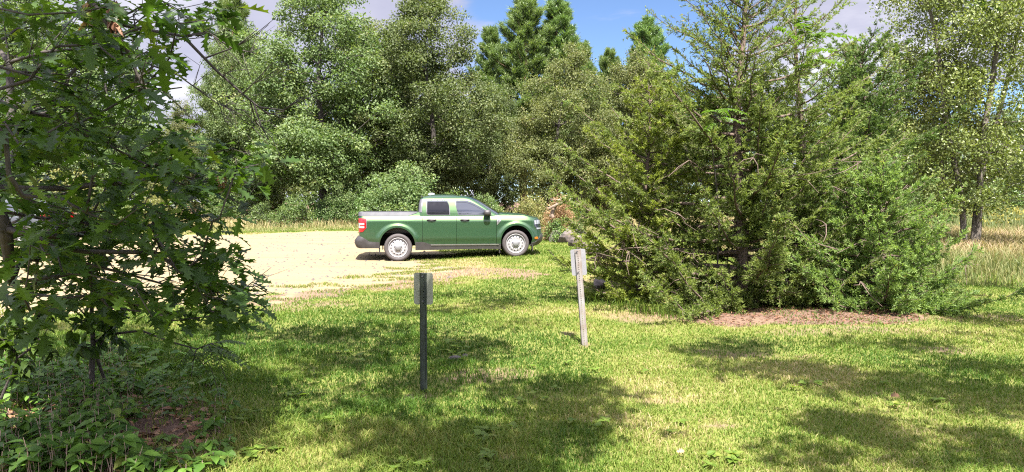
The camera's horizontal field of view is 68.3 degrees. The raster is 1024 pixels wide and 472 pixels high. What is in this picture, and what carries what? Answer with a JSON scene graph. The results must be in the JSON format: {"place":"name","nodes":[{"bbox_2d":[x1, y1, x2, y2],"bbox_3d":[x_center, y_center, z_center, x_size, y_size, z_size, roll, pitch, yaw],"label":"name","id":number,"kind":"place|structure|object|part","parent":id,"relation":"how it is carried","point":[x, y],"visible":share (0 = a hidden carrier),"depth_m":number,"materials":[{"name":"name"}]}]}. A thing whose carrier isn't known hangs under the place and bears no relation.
{"place":"outdoors","nodes":[
{"label":"outdoors","id":0,"kind":"place"},
{"bbox_2d":[141,215,733,234],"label":"verge grass","id":1,"kind":"structure","parent":0,"point":[341,224],"depth_m":33.54,"materials":[{"name":"plant"}]},
{"bbox_2d":[0,225,1023,471],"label":"lawn grass","id":2,"kind":"structure","parent":0,"point":[292,433],"depth_m":6.71,"materials":[{"name":"green plant"}]},
{"bbox_2d":[891,392,899,397],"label":"dead leaf","id":3,"kind":"object","parent":2,"relation":"on","point":[896,395],"visible":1,"depth_m":6.23,"materials":[{"name":"brown plant"}]},
{"bbox_2d":[0,202,1023,471],"bbox_3d":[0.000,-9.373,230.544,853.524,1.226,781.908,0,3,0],"label":"ground","id":4,"kind":"structure","parent":0,"point":[276,254],"depth_m":8.32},
{"bbox_2d":[0,317,61,403],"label":"cherry sapling","id":5,"kind":"object","parent":4,"relation":"on","point":[22,369],"visible":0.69,"depth_m":5.84,"materials":[{"name":"leaf"},{"name":"dark bark"}]},
{"bbox_2d":[5,197,74,242],"bbox_3d":[-16.368,-0.482,24.003,4.270,1.485,1.790,0,3,-3],"label":"parked car","id":6,"kind":"object","parent":4,"relation":"on","point":[15,217],"visible":0.05,"depth_m":23.28,"materials":[{"name":"grey paint"}]},
{"bbox_2d":[0,0,99,196],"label":"oak tree","id":7,"kind":"object","parent":4,"relation":"on","point":[17,49],"visible":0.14,"depth_m":37.58,"materials":[{"name":"green plant"}]},
{"bbox_2d":[28,168,99,219],"bbox_3d":[-19.715,-1.477,33.059,4.315,3.007,3.381,1,3,14],"label":"shrub","id":8,"kind":"object","parent":4,"relation":"on","point":[74,172],"visible":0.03,"depth_m":32.67,"materials":[{"name":"green plant"}]},
{"bbox_2d":[0,254,157,396],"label":"cherry sapling","id":9,"kind":"object","parent":4,"relation":"on","point":[92,352],"visible":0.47,"depth_m":6.00,"materials":[{"name":"green plant"}]},
{"bbox_2d":[53,20,165,197],"bbox_3d":[-21.675,-6.372,40.217,6.986,11.588,6.578,2,3,31],"label":"oak tree","id":10,"kind":"object","parent":4,"relation":"on","point":[96,73],"visible":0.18,"depth_m":39.59,"materials":[{"name":"green plant"}]},
{"bbox_2d":[86,187,134,219],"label":"shrub","id":11,"kind":"object","parent":4,"relation":"on","point":[122,217],"visible":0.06,"depth_m":33.02,"materials":[{"name":"green plant"}]},
{"bbox_2d":[0,332,240,471],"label":"undergrowth","id":12,"kind":"object","parent":4,"relation":"on","point":[101,446],"depth_m":5.07,"materials":[{"name":"green plant"}]},
{"bbox_2d":[0,375,246,471],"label":"leaf litter","id":13,"kind":"object","parent":4,"relation":"on","point":[193,428],"visible":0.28,"depth_m":5.49,"materials":[{"name":"plant"}]},
{"bbox_2d":[127,183,190,220],"bbox_3d":[-15.789,-1.304,34.112,2.613,2.406,3.334,-1,3,-19],"label":"shrub","id":14,"kind":"object","parent":4,"relation":"on","point":[155,200],"visible":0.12,"depth_m":33.56,"materials":[{"name":"green plant"}]},
{"bbox_2d":[0,0,323,356],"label":"oak tree","id":15,"kind":"object","parent":4,"relation":"on","point":[41,132],"visible":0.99,"depth_m":4.60,"materials":[{"name":"green plant"}]},
{"bbox_2d":[78,3,92,30],"bbox_3d":[-2.562,-1.350,4.542,0.091,0.231,0.073,-2,3,-37],"label":"dry leaf cluster","id":16,"kind":"object","parent":15,"relation":"hanging from","point":[89,12],"visible":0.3,"depth_m":4.54,"materials":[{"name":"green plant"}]},
{"bbox_2d":[106,0,123,36],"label":"dry leaf cluster","id":17,"kind":"object","parent":15,"relation":"hanging from","point":[114,26],"visible":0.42,"depth_m":4.53,"materials":[{"name":"brown plant"}]},
{"bbox_2d":[217,177,231,193],"bbox_3d":[-1.969,-0.382,5.184,0.102,0.203,0.101,-2,3,-30],"label":"dry leaf cluster","id":18,"kind":"object","parent":15,"relation":"attached to","point":[222,184],"visible":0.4,"depth_m":5.18,"materials":[{"name":"brown plant"}]},
{"bbox_2d":[96,330,252,395],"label":"locust sapling","id":19,"kind":"object","parent":4,"relation":"on","point":[213,350],"visible":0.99,"depth_m":5.87,"materials":[{"name":"green plant"}]},
{"bbox_2d":[146,93,204,216],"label":"oak tree","id":20,"kind":"object","parent":4,"relation":"on","point":[179,112],"visible":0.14,"depth_m":38.14,"materials":[{"name":"green plant"}]},
{"bbox_2d":[186,0,266,199],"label":"pine tree","id":21,"kind":"object","parent":4,"relation":"on","point":[238,9],"visible":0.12,"depth_m":48.93,"materials":[{"name":"green plant"}]},
{"bbox_2d":[201,171,258,219],"bbox_3d":[-13.774,-1.792,36.827,2.890,3.029,3.155,0,3,-6],"label":"bush","id":22,"kind":"object","parent":4,"relation":"on","point":[216,209],"visible":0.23,"depth_m":36.50,"materials":[{"name":"green plant"}]},
{"bbox_2d":[184,19,297,218],"bbox_3d":[-14.113,-5.938,39.499,4.669,10.839,5.682,2,3,30],"label":"oak tree","id":23,"kind":"object","parent":4,"relation":"on","point":[216,124],"visible":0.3,"depth_m":38.62,"materials":[{"name":"green plant"}]},
{"bbox_2d":[2,231,510,315],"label":"pebbles","id":24,"kind":"object","parent":4,"relation":"on","point":[312,279],"visible":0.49,"depth_m":18.41,"materials":[{"name":"gravel"}]},
{"bbox_2d":[246,199,279,225],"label":"shrub","id":25,"kind":"object","parent":4,"relation":"on","point":[259,216],"visible":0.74,"depth_m":34.23,"materials":[{"name":"green plant"}]},
{"bbox_2d":[231,87,318,216],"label":"oak tree","id":26,"kind":"object","parent":4,"relation":"on","point":[293,190],"visible":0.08,"depth_m":46.26,"materials":[{"name":"green plant"}]},
{"bbox_2d":[0,258,551,317],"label":"grass tufts","id":27,"kind":"object","parent":4,"relation":"on","point":[349,276],"visible":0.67,"depth_m":15.30,"materials":[{"name":"green plant"}]},
{"bbox_2d":[268,191,314,227],"bbox_3d":[-10.168,-1.148,34.513,2.121,1.864,1.797,-1,3,-27],"label":"shrub","id":28,"kind":"object","parent":4,"relation":"on","point":[296,210],"visible":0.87,"depth_m":34.16,"materials":[{"name":"green plant"}]},
{"bbox_2d":[210,0,421,217],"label":"oak tree","id":29,"kind":"object","parent":4,"relation":"on","point":[320,142],"visible":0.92,"depth_m":35.62,"materials":[{"name":"green plant"}]},
{"bbox_2d":[308,196,346,225],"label":"shrub","id":30,"kind":"object","parent":4,"relation":"on","point":[317,213],"visible":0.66,"depth_m":35.25,"materials":[{"name":"green plant"}]},
{"bbox_2d":[319,172,367,224],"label":"oak sapling","id":31,"kind":"object","parent":4,"relation":"on","point":[339,201],"visible":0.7,"depth_m":35.34,"materials":[{"name":"green plant"}]},
{"bbox_2d":[348,184,390,223],"bbox_3d":[-6.567,-1.367,34.981,1.960,2.198,2.038,1,3,15],"label":"shrub","id":32,"kind":"object","parent":4,"relation":"on","point":[357,207],"visible":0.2,"depth_m":34.79,"materials":[{"name":"green plant"}]},
{"bbox_2d":[305,13,442,208],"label":"oak tree","id":33,"kind":"object","parent":4,"relation":"on","point":[382,144],"visible":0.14,"depth_m":41.42,"materials":[{"name":"green plant"}]},
{"bbox_2d":[356,160,439,215],"bbox_3d":[-4.870,-1.810,34.449,4.300,3.484,3.938,-1,3,-18],"label":"bush","id":34,"kind":"object","parent":4,"relation":"on","point":[410,202],"visible":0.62,"depth_m":33.87,"materials":[{"name":"green plant"}]},
{"bbox_2d":[414,273,432,391],"bbox_3d":[-0.772,0.897,6.549,0.168,1.158,0.045,0,3,6],"label":"signpost","id":35,"kind":"object","parent":4,"relation":"on","point":[423,290],"visible":0.96,"depth_m":6.55,"materials":[{"name":"black metal"}]},
{"bbox_2d":[352,0,515,199],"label":"oak tree","id":36,"kind":"object","parent":4,"relation":"on","point":[436,154],"visible":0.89,"depth_m":36.76,"materials":[{"name":"green plant"}]},
{"bbox_2d":[412,64,471,195],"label":"oak tree","id":37,"kind":"object","parent":4,"relation":"on","point":[452,115],"visible":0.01,"depth_m":48.54,"materials":[{"name":"green plant"}]},
{"bbox_2d":[355,193,542,260],"bbox_3d":[-1.702,-0.280,20.684,5.051,1.805,2.200,0,3,-6],"label":"pickup truck","id":38,"kind":"object","parent":4,"relation":"on","point":[442,221],"visible":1,"depth_m":19.83,"materials":[{"name":"green paint"}]},
{"bbox_3d":[-1.903,-0.364,19.805,0.883,1.162,0.241,0,3,-6],"label":"door","id":39,"kind":"part","parent":38,"relation":"part of","materials":[{"name":"green paint"}]},
{"bbox_3d":[-0.947,-0.363,19.846,1.074,1.157,0.372,0,3,-6],"label":"door","id":40,"kind":"part","parent":38,"relation":"part of","materials":[{"name":"green paint"}]},
{"bbox_2d":[443,187,461,195],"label":"shrub","id":41,"kind":"object","parent":4,"relation":"on","point":[454,191],"visible":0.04,"depth_m":34.83,"materials":[{"name":"green plant"}]},
{"bbox_2d":[448,355,460,359],"bbox_3d":[-0.593,1.262,7.789,0.130,0.059,0.083,0,3,4],"label":"stone","id":42,"kind":"object","parent":4,"relation":"on","point":[454,356],"visible":0.64,"depth_m":7.76,"materials":[{"name":"grey stone"}]},
{"bbox_2d":[462,24,512,170],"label":"pine tree","id":43,"kind":"object","parent":4,"relation":"on","point":[488,35],"visible":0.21,"depth_m":48.03,"materials":[{"name":"green plant"}]},
{"bbox_2d":[473,191,503,211],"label":"shrub","id":44,"kind":"object","parent":4,"relation":"on","point":[491,201],"visible":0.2,"depth_m":33.92,"materials":[{"name":"green plant"}]},
{"bbox_2d":[455,77,524,212],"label":"oak tree","id":45,"kind":"object","parent":4,"relation":"on","point":[494,181],"visible":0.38,"depth_m":41.28,"materials":[{"name":"green plant"}]},
{"bbox_2d":[0,95,1023,213],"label":"woodland","id":46,"kind":"object","parent":4,"relation":"on","point":[312,195],"visible":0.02,"depth_m":54.10,"materials":[{"name":"green plant"}]},
{"bbox_2d":[498,191,551,238],"bbox_3d":[0.773,-0.703,27.526,2.158,1.939,2.059,-2,3,-40],"label":"shrub","id":47,"kind":"object","parent":4,"relation":"on","point":[534,210],"visible":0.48,"depth_m":27.26,"materials":[{"name":"green plant"}]},
{"bbox_2d":[478,0,574,211],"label":"pine tree","id":48,"kind":"object","parent":4,"relation":"on","point":[523,46],"visible":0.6,"depth_m":45.63,"materials":[{"name":"green plant"}]},
{"bbox_2d":[164,334,944,470],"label":"lawn weeds","id":49,"kind":"object","parent":4,"relation":"on","point":[485,454],"visible":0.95,"depth_m":5.32,"materials":[{"name":"green plant"}]},
{"bbox_2d":[549,230,559,241],"bbox_3d":[1.442,0.082,25.234,0.413,0.562,0.462,-1,3,-18],"label":"boulder","id":50,"kind":"object","parent":4,"relation":"on","point":[552,240],"visible":0.28,"depth_m":25.15,"materials":[{"name":"stone"}]},
{"bbox_2d":[493,33,622,214],"bbox_3d":[2.130,-5.409,37.986,6.254,9.959,6.148,1,3,27],"label":"oak tree","id":51,"kind":"object","parent":4,"relation":"on","point":[532,148],"visible":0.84,"depth_m":37.63,"materials":[{"name":"green plant"}]},
{"bbox_2d":[541,194,576,239],"bbox_3d":[1.706,-0.564,26.111,1.613,1.922,1.705,0,3,0],"label":"brush heap","id":52,"kind":"object","parent":4,"relation":"on","point":[554,214],"visible":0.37,"depth_m":25.98,"materials":[{"name":"brown plant"}]},
{"bbox_2d":[542,215,582,242],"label":"shrub","id":53,"kind":"object","parent":4,"relation":"on","point":[557,227],"visible":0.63,"depth_m":25.35,"materials":[{"name":"green plant"}]},
{"bbox_2d":[544,191,586,232],"bbox_3d":[2.223,-0.805,28.966,1.805,1.867,1.594,-1,3,-25],"label":"shrub","id":54,"kind":"object","parent":4,"relation":"on","point":[580,225],"visible":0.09,"depth_m":29.07,"materials":[{"name":"green plant"}]},
{"bbox_2d":[528,0,604,194],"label":"pine tree","id":55,"kind":"object","parent":4,"relation":"on","point":[559,13],"visible":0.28,"depth_m":47.19,"materials":[{"name":"green plant"}]},
{"bbox_2d":[557,229,575,242],"bbox_3d":[1.795,0.107,24.691,0.643,0.714,0.550,-1,3,-12],"label":"boulder","id":56,"kind":"object","parent":4,"relation":"on","point":[564,237],"visible":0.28,"depth_m":24.45,"materials":[{"name":"stone"}]},
{"bbox_2d":[568,235,581,246],"bbox_3d":[1.950,0.244,23.221,0.416,0.536,0.527,0,3,-6],"label":"boulder","id":57,"kind":"object","parent":4,"relation":"on","point":[571,242],"visible":0.33,"depth_m":23.05,"materials":[{"name":"stone"}]},
{"bbox_2d":[570,249,587,345],"bbox_3d":[0.786,0.759,8.606,0.185,1.220,0.046,-5,-1,28],"label":"signpost","id":58,"kind":"object","parent":4,"relation":"on","point":[578,262],"visible":0.98,"depth_m":8.60,"materials":[{"name":"grey wood"}]},
{"bbox_2d":[563,39,607,213],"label":"pine tree","id":59,"kind":"object","parent":4,"relation":"on","point":[591,67],"visible":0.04,"depth_m":49.09,"materials":[{"name":"green plant"}]},
{"bbox_2d":[562,97,632,213],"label":"oak tree","id":60,"kind":"object","parent":4,"relation":"on","point":[589,193],"visible":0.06,"depth_m":46.27,"materials":[{"name":"green plant"}]},
{"bbox_2d":[593,277,606,289],"bbox_3d":[1.566,0.891,13.458,0.272,0.310,0.309,1,3,12],"label":"boulder","id":61,"kind":"object","parent":4,"relation":"on","point":[596,282],"visible":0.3,"depth_m":13.37,"materials":[{"name":"stone"}]},
{"bbox_2d":[597,46,622,209],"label":"pine tree","id":62,"kind":"object","parent":4,"relation":"on","point":[603,60],"visible":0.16,"depth_m":51.14,"materials":[{"name":"green plant"}]},
{"bbox_2d":[569,43,679,215],"bbox_3d":[5.949,-5.389,40.026,5.898,9.717,5.755,-1,3,-25],"label":"oak tree","id":63,"kind":"object","parent":4,"relation":"on","point":[627,73],"visible":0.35,"depth_m":39.43,"materials":[{"name":"green plant"}]},
{"bbox_2d":[555,73,726,305],"bbox_3d":[1.953,-0.681,11.941,2.388,3.832,2.058,-1,3,-23],"label":"cedar tree","id":64,"kind":"object","parent":4,"relation":"on","point":[642,210],"visible":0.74,"depth_m":11.71,"materials":[{"name":"green plant"}]},
{"bbox_2d":[611,14,682,147],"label":"pine tree","id":65,"kind":"object","parent":4,"relation":"on","point":[648,33],"visible":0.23,"depth_m":45.06,"materials":[{"name":"green plant"}]},
{"bbox_2d":[622,69,708,211],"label":"oak tree","id":66,"kind":"object","parent":4,"relation":"on","point":[674,114],"visible":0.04,"depth_m":41.93,"materials":[{"name":"green plant"}]},
{"bbox_2d":[688,85,747,212],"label":"oak tree","id":67,"kind":"object","parent":4,"relation":"on","point":[728,120],"visible":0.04,"depth_m":44.06,"materials":[{"name":"green plant"}]},
{"bbox_2d":[702,108,746,289],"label":"locust sapling","id":68,"kind":"object","parent":4,"relation":"on","point":[725,112],"visible":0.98,"depth_m":10.60,"materials":[{"name":"green plant"}]},
{"bbox_2d":[543,0,932,322],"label":"cedar tree","id":69,"kind":"object","parent":4,"relation":"on","point":[741,198],"visible":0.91,"depth_m":11.31,"materials":[{"name":"green plant"}]},
{"bbox_2d":[640,303,962,326],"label":"needle litter","id":70,"kind":"object","parent":4,"relation":"on","point":[818,320],"visible":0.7,"depth_m":10.48,"materials":[{"name":"brown plant"}]},
{"bbox_2d":[743,0,874,291],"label":"cedar tree","id":71,"kind":"object","parent":4,"relation":"on","point":[802,156],"visible":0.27,"depth_m":12.11,"materials":[{"name":"green plant"}]},
{"bbox_2d":[774,16,861,283],"bbox_3d":[4.185,-0.920,10.691,1.013,4.095,1.783,0,3,0],"label":"locust sapling","id":72,"kind":"object","parent":4,"relation":"on","point":[816,35],"visible":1,"depth_m":10.42,"materials":[{"name":"green plant"}]},
{"bbox_2d":[806,124,837,189],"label":"oak tree","id":73,"kind":"object","parent":4,"relation":"on","point":[814,142],"visible":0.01,"depth_m":49.35,"materials":[{"name":"green plant"}]},
{"bbox_2d":[826,42,883,186],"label":"pine tree","id":74,"kind":"object","parent":4,"relation":"on","point":[858,46],"visible":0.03,"depth_m":35.49,"materials":[{"name":"green plant"}]},
{"bbox_2d":[708,215,1023,286],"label":"meadow grass","id":75,"kind":"structure","parent":4,"relation":"on","point":[1004,245],"depth_m":17.52,"materials":[{"name":"plant"}]},
{"bbox_2d":[781,9,969,283],"bbox_3d":[6.616,-1.579,14.606,3.785,5.296,3.231,0,3,0],"label":"cedar tree","id":76,"kind":"object","parent":4,"relation":"on","point":[860,57],"visible":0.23,"depth_m":14.12,"materials":[{"name":"green plant"}]},
{"bbox_2d":[764,149,1023,318],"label":"shrub","id":77,"kind":"object","parent":4,"relation":"on","point":[882,286],"visible":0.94,"depth_m":10.99,"materials":[{"name":"green plant"}]},
{"bbox_2d":[787,205,1023,230],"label":"goldenrod","id":78,"kind":"object","parent":4,"relation":"on","point":[969,220],"depth_m":30.51,"materials":[{"name":"yellow plant"}]},
{"bbox_2d":[882,116,960,199],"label":"oak tree","id":79,"kind":"object","parent":4,"relation":"on","point":[922,146],"visible":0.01,"depth_m":50.66,"materials":[{"name":"green plant"}]},
{"bbox_2d":[865,0,1023,246],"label":"poplar tree","id":80,"kind":"object","parent":4,"relation":"on","point":[992,29],"visible":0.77,"depth_m":21.19,"materials":[{"name":"green plant"}]},
{"bbox_2d":[873,37,1019,241],"bbox_3d":[12.974,-2.700,22.799,3.933,6.568,4.197,0,3,0],"label":"poplar tree","id":81,"kind":"object","parent":4,"relation":"on","point":[931,98],"visible":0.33,"depth_m":22.14,"materials":[{"name":"green plant"}]},
{"bbox_2d":[936,170,1005,210],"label":"oak sapling","id":82,"kind":"object","parent":4,"relation":"on","point":[984,184],"depth_m":47.16,"materials":[{"name":"green plant"}]},
{"bbox_2d":[965,0,1004,19],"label":"oak tree","id":83,"kind":"object","parent":4,"relation":"on","point":[984,3],"visible":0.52,"depth_m":19.96,"materials":[{"name":"green plant"}]},
{"bbox_2d":[957,184,1023,212],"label":"shrub","id":84,"kind":"object","parent":4,"relation":"on","point":[1016,202],"visible":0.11,"depth_m":45.13,"materials":[{"name":"green plant"}]},
{"bbox_2d":[960,109,1023,196],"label":"oak tree","id":85,"kind":"object","parent":4,"relation":"on","point":[1009,117],"visible":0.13,"depth_m":52.74,"materials":[{"name":"green plant"}]},
{"bbox_2d":[0,0,1023,201],"label":"sky","id":86,"kind":"structure","parent":0,"point":[599,22],"materials":[{"name":"blue"}]},
{"bbox_2d":[569,277,719,319],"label":"tall grass","id":87,"kind":"structure","parent":0,"point":[658,308],"depth_m":10.98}
]}

